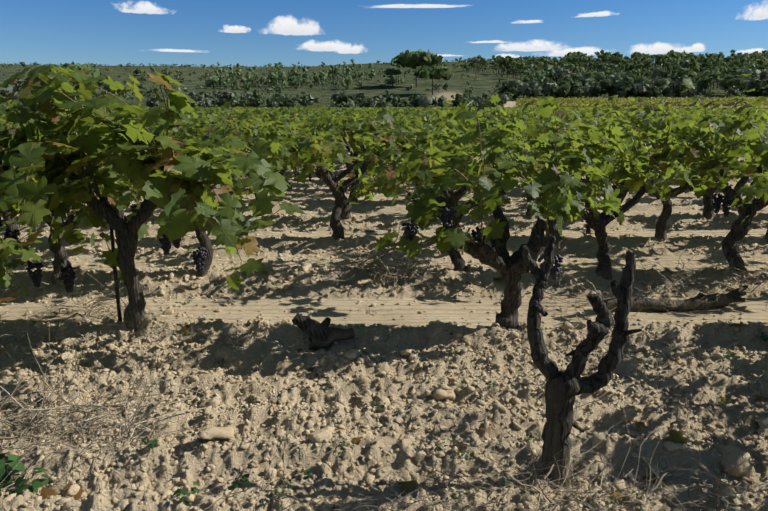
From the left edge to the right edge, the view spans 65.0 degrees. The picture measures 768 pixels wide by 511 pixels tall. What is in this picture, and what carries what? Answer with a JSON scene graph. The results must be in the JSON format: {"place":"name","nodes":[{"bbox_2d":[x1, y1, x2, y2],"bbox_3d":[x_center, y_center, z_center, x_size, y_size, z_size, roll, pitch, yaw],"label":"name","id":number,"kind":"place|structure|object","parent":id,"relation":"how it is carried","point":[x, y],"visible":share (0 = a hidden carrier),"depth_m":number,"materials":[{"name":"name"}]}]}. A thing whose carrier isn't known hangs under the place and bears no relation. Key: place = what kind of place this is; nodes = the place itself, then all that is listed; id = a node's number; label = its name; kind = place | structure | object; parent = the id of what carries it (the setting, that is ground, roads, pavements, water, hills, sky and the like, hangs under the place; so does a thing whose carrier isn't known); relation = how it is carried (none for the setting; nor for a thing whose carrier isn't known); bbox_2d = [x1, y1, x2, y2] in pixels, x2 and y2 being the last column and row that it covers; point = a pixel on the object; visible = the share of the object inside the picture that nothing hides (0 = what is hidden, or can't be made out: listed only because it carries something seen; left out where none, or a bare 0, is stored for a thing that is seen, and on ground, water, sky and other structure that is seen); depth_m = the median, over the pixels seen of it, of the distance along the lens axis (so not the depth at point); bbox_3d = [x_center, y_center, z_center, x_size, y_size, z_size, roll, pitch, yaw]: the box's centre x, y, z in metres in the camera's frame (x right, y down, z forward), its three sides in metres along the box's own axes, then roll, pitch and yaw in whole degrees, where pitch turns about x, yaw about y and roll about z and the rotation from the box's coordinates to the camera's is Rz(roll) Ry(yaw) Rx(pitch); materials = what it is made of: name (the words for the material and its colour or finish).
{"place":"outdoors","nodes":[
{"label":"outdoors","id":0,"kind":"place"},
{"bbox_2d":[0,100,767,510],"bbox_3d":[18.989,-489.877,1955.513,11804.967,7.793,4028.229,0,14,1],"label":"ground","id":1,"kind":"structure","parent":0,"point":[342,304],"depth_m":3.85,"materials":[{"name":"soil"}]},
{"bbox_2d":[110,227,121,321],"bbox_3d":[-1.860,0.114,4.176,0.033,0.920,0.033,0,14,1],"label":"vine stake","id":2,"kind":"object","parent":1,"relation":"in","point":[115,279],"visible":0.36,"depth_m":4.18,"materials":[{"name":"brown wood"}]},
{"bbox_2d":[292,313,354,349],"bbox_3d":[-0.416,0.521,4.124,0.432,0.264,0.236,0,14,1],"label":"tree stump","id":3,"kind":"object","parent":1,"relation":"on","point":[323,335],"visible":0.96,"depth_m":4.08,"materials":[{"name":"brown wood"}]},
{"bbox_2d":[0,225,767,510],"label":"dry brush","id":4,"kind":"object","parent":1,"relation":"on","point":[366,268],"visible":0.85,"depth_m":2.91,"materials":[{"name":"beige plant"}]},
{"bbox_2d":[0,229,767,504],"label":"weeds","id":5,"kind":"object","parent":1,"relation":"on","point":[20,467],"visible":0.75,"depth_m":2.57,"materials":[{"name":"green plant"}]},
{"bbox_2d":[0,137,767,331],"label":"grapevine trunks","id":6,"kind":"object","parent":1,"relation":"on","point":[512,268],"visible":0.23,"depth_m":5.52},
{"bbox_2d":[0,69,767,289],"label":"vine shoots","id":7,"kind":"object","parent":6,"relation":"attached to","point":[97,192],"visible":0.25,"depth_m":4.10,"materials":[{"name":"green plant"}]},
{"bbox_2d":[4,150,754,292],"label":"grape bunches","id":8,"kind":"object","parent":7,"relation":"hanging from","point":[447,215],"visible":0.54,"depth_m":3.95,"materials":[{"name":"food"}]},
{"bbox_2d":[0,64,767,303],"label":"vine leaves","id":9,"kind":"object","parent":7,"relation":"attached to","point":[182,175],"visible":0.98,"depth_m":3.89,"materials":[{"name":"green plant"}]},
{"bbox_2d":[0,94,767,195],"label":"vine leaves","id":10,"kind":"object","parent":7,"relation":"attached to","point":[285,139],"visible":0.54,"depth_m":8.15,"materials":[{"name":"green plant"}]},
{"bbox_2d":[10,226,767,500],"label":"fallen leaves","id":11,"kind":"object","parent":1,"relation":"on","point":[675,436],"visible":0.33,"depth_m":2.86,"materials":[{"name":"brown plant"}]},
{"bbox_2d":[60,263,767,510],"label":"field stones","id":12,"kind":"object","parent":1,"relation":"on","point":[735,455],"visible":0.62,"depth_m":2.98,"materials":[{"name":"beige stone"}]},
{"bbox_2d":[520,233,641,488],"bbox_3d":[0.786,0.543,2.498,0.492,1.260,0.244,3,14,12],"label":"bare vine","id":13,"kind":"object","parent":1,"relation":"on","point":[566,387],"visible":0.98,"depth_m":2.48,"materials":[{"name":"brown plant"}]},
{"bbox_2d":[603,285,747,311],"bbox_3d":[2.361,0.366,4.856,1.277,0.190,0.192,-1,14,-4],"label":"fallen log","id":14,"kind":"object","parent":1,"relation":"on","point":[698,302],"visible":0.77,"depth_m":4.82,"materials":[{"name":"brown wood"}]},
{"bbox_2d":[0,62,767,101],"bbox_3d":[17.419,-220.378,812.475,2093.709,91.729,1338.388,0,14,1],"label":"hills","id":15,"kind":"structure","parent":0,"point":[486,80],"depth_m":352.11,"materials":[{"name":"green plant"}]},
{"bbox_2d":[2,54,767,107],"bbox_3d":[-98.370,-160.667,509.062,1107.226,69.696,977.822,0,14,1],"label":"tree trunks","id":16,"kind":"object","parent":15,"relation":"on","point":[535,69],"visible":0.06,"depth_m":331.05,"materials":[{"name":"brown"}]},
{"bbox_2d":[0,53,767,112],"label":"olive shrub foliage","id":17,"kind":"object","parent":16,"relation":"on","point":[636,88],"visible":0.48,"depth_m":236.54,"materials":[{"name":"green plant"}]},
{"bbox_2d":[1,59,767,107],"bbox_3d":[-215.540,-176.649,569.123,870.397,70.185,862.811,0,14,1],"label":"shrub foliage","id":18,"kind":"object","parent":16,"relation":"on","point":[564,86],"visible":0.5,"depth_m":235.61,"materials":[{"name":"green plant"}]},
{"bbox_2d":[48,48,767,84],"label":"trees","id":19,"kind":"object","parent":16,"relation":"on","point":[427,62],"visible":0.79,"depth_m":331.08,"materials":[{"name":"green plant"}]},
{"bbox_2d":[137,53,760,89],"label":"trees","id":20,"kind":"object","parent":15,"relation":"on","point":[275,70],"visible":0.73,"depth_m":327.91,"materials":[{"name":"green plant"}]},
{"bbox_2d":[0,110,767,170],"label":"vine","id":21,"kind":"object","parent":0,"point":[429,120],"depth_m":19.61,"materials":[{"name":"green plant"}]},
{"bbox_2d":[0,96,767,121],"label":"distant grapevines","id":22,"kind":"object","parent":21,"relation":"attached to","point":[579,106],"visible":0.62,"depth_m":72.70,"materials":[{"name":"green plant"}]},
{"bbox_2d":[0,0,767,66],"label":"sky","id":23,"kind":"structure","parent":0,"point":[43,32],"materials":[{"name":"blue"}]}
]}

